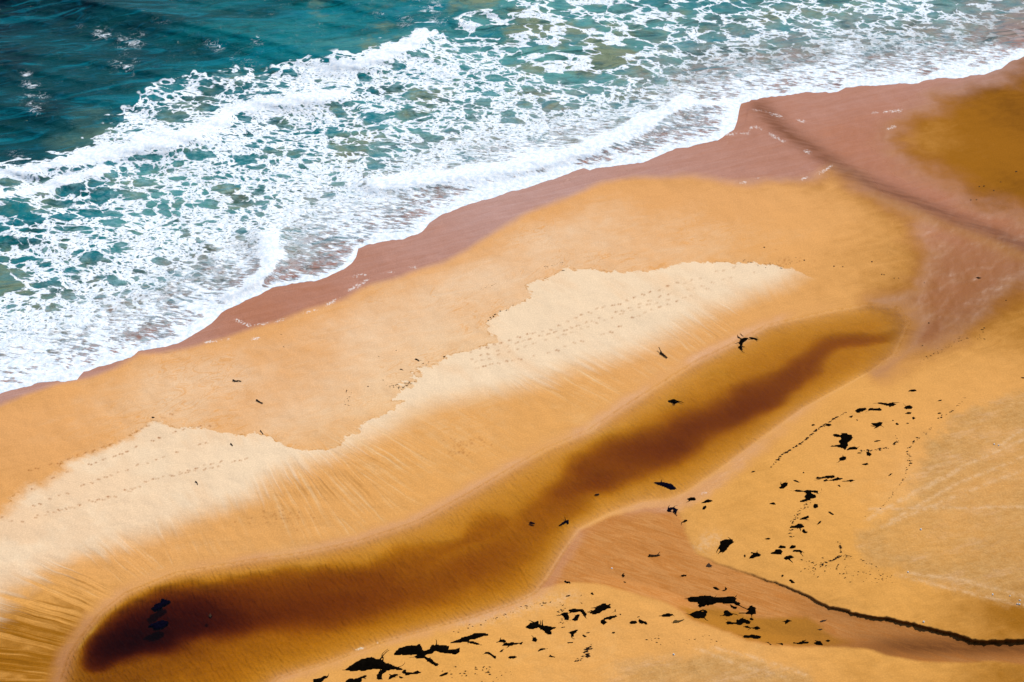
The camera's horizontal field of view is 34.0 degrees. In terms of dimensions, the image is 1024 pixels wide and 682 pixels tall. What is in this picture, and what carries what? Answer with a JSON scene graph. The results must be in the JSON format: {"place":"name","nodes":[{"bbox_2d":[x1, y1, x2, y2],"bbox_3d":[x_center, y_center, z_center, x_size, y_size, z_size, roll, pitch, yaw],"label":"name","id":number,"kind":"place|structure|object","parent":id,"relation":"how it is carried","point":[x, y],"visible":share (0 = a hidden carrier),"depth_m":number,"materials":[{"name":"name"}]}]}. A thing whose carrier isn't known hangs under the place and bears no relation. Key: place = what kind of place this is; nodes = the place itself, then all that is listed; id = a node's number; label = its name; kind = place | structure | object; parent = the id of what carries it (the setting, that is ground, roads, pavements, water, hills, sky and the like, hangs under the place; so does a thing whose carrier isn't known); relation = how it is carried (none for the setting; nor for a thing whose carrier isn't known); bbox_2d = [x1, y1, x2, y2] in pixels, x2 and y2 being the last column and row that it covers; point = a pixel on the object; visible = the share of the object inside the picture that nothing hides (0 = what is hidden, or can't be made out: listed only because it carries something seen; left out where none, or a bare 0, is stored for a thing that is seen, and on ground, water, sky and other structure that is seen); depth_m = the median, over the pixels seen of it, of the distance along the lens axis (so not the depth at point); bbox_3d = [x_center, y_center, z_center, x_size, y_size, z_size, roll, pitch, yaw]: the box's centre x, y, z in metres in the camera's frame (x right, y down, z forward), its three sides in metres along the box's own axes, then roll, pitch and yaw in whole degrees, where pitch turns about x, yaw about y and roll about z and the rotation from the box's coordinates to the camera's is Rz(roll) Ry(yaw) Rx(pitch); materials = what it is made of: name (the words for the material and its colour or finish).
{"place":"outdoors","nodes":[
{"label":"outdoors","id":0,"kind":"place"},
{"bbox_2d":[80,332,886,677],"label":"pool water","id":1,"kind":"structure","parent":0,"point":[252,612],"depth_m":164.35,"materials":[{"name":"brown liquid"}]},
{"bbox_2d":[654,480,675,489],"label":"seaweed clump","id":2,"kind":"object","parent":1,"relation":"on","point":[670,486],"visible":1,"depth_m":174.81,"materials":[{"name":"black plant"}]},
{"bbox_2d":[0,57,1023,681],"bbox_3d":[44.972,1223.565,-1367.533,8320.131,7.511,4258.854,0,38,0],"label":"sand beach","id":3,"kind":"structure","parent":0,"point":[608,283],"depth_m":181.77,"materials":[{"name":"sand"}]},
{"bbox_2d":[149,620,167,628],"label":"seaweed clump","id":4,"kind":"object","parent":3,"relation":"on","point":[159,624],"visible":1,"depth_m":159.52,"materials":[{"name":"black plant"}]},
{"bbox_2d":[152,599,169,609],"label":"seaweed clump","id":5,"kind":"object","parent":3,"relation":"on","point":[163,602],"visible":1,"depth_m":161.57,"materials":[{"name":"black plant"}]},
{"bbox_2d":[313,675,328,681],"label":"seaweed clump","id":6,"kind":"object","parent":3,"relation":"on","point":[321,679],"visible":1,"depth_m":153.99,"materials":[{"name":"black plant"}]},
{"bbox_2d":[346,675,366,681],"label":"seaweed clump","id":7,"kind":"object","parent":3,"relation":"on","point":[359,679],"visible":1,"depth_m":153.89,"materials":[{"name":"black plant"}]},
{"bbox_2d":[345,649,420,674],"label":"seaweed clump","id":8,"kind":"object","parent":3,"relation":"on","point":[368,663],"visible":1,"depth_m":155.15,"materials":[{"name":"black plant"}]},
{"bbox_2d":[377,669,400,679],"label":"seaweed clump","id":9,"kind":"object","parent":3,"relation":"on","point":[379,674],"visible":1,"depth_m":154.19,"materials":[{"name":"black plant"}]},
{"bbox_2d":[394,640,459,665],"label":"seaweed clump","id":10,"kind":"object","parent":3,"relation":"on","point":[418,651],"visible":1,"depth_m":156.58,"materials":[{"name":"black plant"}]},
{"bbox_2d":[451,633,487,644],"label":"seaweed clump","id":11,"kind":"object","parent":3,"relation":"on","point":[470,637],"visible":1,"depth_m":157.88,"materials":[{"name":"black plant"}]},
{"bbox_2d":[502,642,522,646],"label":"seaweed clump","id":12,"kind":"object","parent":3,"relation":"on","point":[509,644],"visible":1,"depth_m":157.20,"materials":[{"name":"black plant"}]},
{"bbox_2d":[526,620,555,634],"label":"seaweed clump","id":13,"kind":"object","parent":3,"relation":"on","point":[546,629],"visible":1,"depth_m":158.88,"materials":[{"name":"black plant"}]},
{"bbox_2d":[557,612,568,619],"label":"seaweed clump","id":14,"kind":"object","parent":3,"relation":"on","point":[565,615],"visible":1,"depth_m":160.03,"materials":[{"name":"black plant"}]},
{"bbox_2d":[559,519,568,525],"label":"seaweed clump","id":15,"kind":"object","parent":3,"relation":"on","point":[564,522],"visible":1,"depth_m":170.51,"materials":[{"name":"black plant"}]},
{"bbox_2d":[569,630,577,638],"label":"seaweed clump","id":16,"kind":"object","parent":3,"relation":"on","point":[572,633],"visible":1,"depth_m":158.17,"materials":[{"name":"black plant"}]},
{"bbox_2d":[572,614,579,620],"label":"seaweed clump","id":17,"kind":"object","parent":3,"relation":"on","point":[576,617],"visible":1,"depth_m":159.76,"materials":[{"name":"black plant"}]},
{"bbox_2d":[568,608,586,617],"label":"seaweed clump","id":18,"kind":"object","parent":3,"relation":"on","point":[574,610],"visible":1,"depth_m":160.44,"materials":[{"name":"black plant"}]},
{"bbox_2d":[586,603,610,613],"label":"seaweed clump","id":19,"kind":"object","parent":3,"relation":"on","point":[601,608],"visible":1,"depth_m":160.56,"materials":[{"name":"black plant"}]},
{"bbox_2d":[601,614,616,624],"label":"seaweed clump","id":20,"kind":"object","parent":3,"relation":"on","point":[603,621],"visible":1,"depth_m":159.48,"materials":[{"name":"black plant"}]},
{"bbox_2d":[345,262,983,681],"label":"seaweed debris","id":21,"kind":"object","parent":3,"relation":"on","point":[789,536],"visible":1,"depth_m":168.96,"materials":[{"name":"black plant"}]},
{"bbox_2d":[661,613,673,616],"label":"seaweed clump","id":22,"kind":"object","parent":3,"relation":"on","point":[667,615],"visible":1,"depth_m":159.61,"materials":[{"name":"black plant"}]},
{"bbox_2d":[667,505,677,514],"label":"seaweed clump","id":23,"kind":"object","parent":3,"relation":"on","point":[673,509],"visible":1,"depth_m":171.87,"materials":[{"name":"black plant"}]},
{"bbox_2d":[668,399,683,404],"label":"seaweed clump","id":24,"kind":"object","parent":3,"relation":"on","point":[674,401],"visible":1,"depth_m":185.60,"materials":[{"name":"black plant"}]},
{"bbox_2d":[686,609,707,620],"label":"seaweed clump","id":25,"kind":"object","parent":3,"relation":"on","point":[699,614],"visible":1,"depth_m":160.01,"materials":[{"name":"black plant"}]},
{"bbox_2d":[686,595,743,607],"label":"seaweed clump","id":26,"kind":"object","parent":3,"relation":"on","point":[703,601],"visible":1,"depth_m":161.80,"materials":[{"name":"black plant"}]},
{"bbox_2d":[717,537,733,553],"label":"seaweed clump","id":27,"kind":"object","parent":3,"relation":"on","point":[725,544],"visible":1,"depth_m":167.55,"materials":[{"name":"black plant"}]},
{"bbox_2d":[720,610,736,615],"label":"seaweed clump","id":28,"kind":"object","parent":3,"relation":"on","point":[727,613],"visible":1,"depth_m":160.47,"materials":[{"name":"black plant"}]},
{"bbox_2d":[726,618,750,624],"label":"seaweed clump","id":29,"kind":"object","parent":3,"relation":"on","point":[740,621],"visible":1,"depth_m":159.57,"materials":[{"name":"black plant"}]},
{"bbox_2d":[735,338,747,352],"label":"seaweed clump","id":30,"kind":"object","parent":3,"relation":"on","point":[741,341],"visible":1,"depth_m":193.86,"materials":[{"name":"black plant"}]},
{"bbox_2d":[739,605,755,616],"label":"seaweed clump","id":31,"kind":"object","parent":3,"relation":"on","point":[751,610],"visible":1,"depth_m":160.67,"materials":[{"name":"black plant"}]},
{"bbox_2d":[743,626,759,629],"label":"seaweed clump","id":32,"kind":"object","parent":3,"relation":"on","point":[756,628],"visible":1,"depth_m":159.06,"materials":[{"name":"black plant"}]},
{"bbox_2d":[743,634,760,638],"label":"seaweed clump","id":33,"kind":"object","parent":3,"relation":"on","point":[752,636],"visible":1,"depth_m":157.58,"materials":[{"name":"black plant"}]},
{"bbox_2d":[749,552,760,558],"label":"seaweed clump","id":34,"kind":"object","parent":3,"relation":"on","point":[754,555],"visible":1,"depth_m":166.23,"materials":[{"name":"black plant"}]},
{"bbox_2d":[771,549,782,554],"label":"seaweed clump","id":35,"kind":"object","parent":3,"relation":"on","point":[778,551],"visible":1,"depth_m":166.45,"materials":[{"name":"black plant"}]},
{"bbox_2d":[779,482,787,488],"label":"seaweed clump","id":36,"kind":"object","parent":3,"relation":"on","point":[783,485],"visible":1,"depth_m":174.25,"materials":[{"name":"black plant"}]},
{"bbox_2d":[784,555,793,561],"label":"seaweed clump","id":37,"kind":"object","parent":3,"relation":"on","point":[789,557],"visible":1,"depth_m":165.88,"materials":[{"name":"black plant"}]},
{"bbox_2d":[790,524,803,530],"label":"seaweed clump","id":38,"kind":"object","parent":3,"relation":"on","point":[799,526],"visible":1,"depth_m":169.23,"materials":[{"name":"black plant"}]},
{"bbox_2d":[793,640,808,643],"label":"seaweed clump","id":39,"kind":"object","parent":3,"relation":"on","point":[802,642],"visible":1,"depth_m":156.97,"materials":[{"name":"black plant"}]},
{"bbox_2d":[794,490,817,501],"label":"seaweed clump","id":40,"kind":"object","parent":3,"relation":"on","point":[809,495],"visible":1,"depth_m":172.90,"materials":[{"name":"black plant"}]},
{"bbox_2d":[816,475,834,479],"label":"seaweed clump","id":41,"kind":"object","parent":3,"relation":"on","point":[827,477],"visible":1,"depth_m":175.06,"materials":[{"name":"black plant"}]},
{"bbox_2d":[824,477,842,481],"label":"seaweed clump","id":42,"kind":"object","parent":3,"relation":"on","point":[837,479],"visible":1,"depth_m":174.72,"materials":[{"name":"black plant"}]},
{"bbox_2d":[830,433,852,449],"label":"seaweed clump","id":43,"kind":"object","parent":3,"relation":"on","point":[846,438],"visible":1,"depth_m":179.77,"materials":[{"name":"black plant"}]},
{"bbox_2d":[855,408,865,412],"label":"seaweed clump","id":44,"kind":"object","parent":3,"relation":"on","point":[859,410],"visible":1,"depth_m":183.98,"materials":[{"name":"black plant"}]},
{"bbox_2d":[866,408,881,411],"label":"seaweed clump","id":45,"kind":"object","parent":3,"relation":"on","point":[875,409],"visible":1,"depth_m":183.99,"materials":[{"name":"black plant"}]},
{"bbox_2d":[871,422,882,427],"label":"seaweed clump","id":46,"kind":"object","parent":3,"relation":"on","point":[877,424],"visible":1,"depth_m":181.85,"materials":[{"name":"black plant"}]},
{"bbox_2d":[878,402,898,406],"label":"seaweed clump","id":47,"kind":"object","parent":3,"relation":"on","point":[890,404],"visible":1,"depth_m":184.79,"materials":[{"name":"black plant"}]},
{"bbox_2d":[0,0,1023,393],"bbox_3d":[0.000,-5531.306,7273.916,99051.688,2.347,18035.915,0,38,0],"label":"sea","id":48,"kind":"structure","parent":0,"point":[172,172],"depth_m":235.79,"materials":[{"name":"liquid"}]}
]}

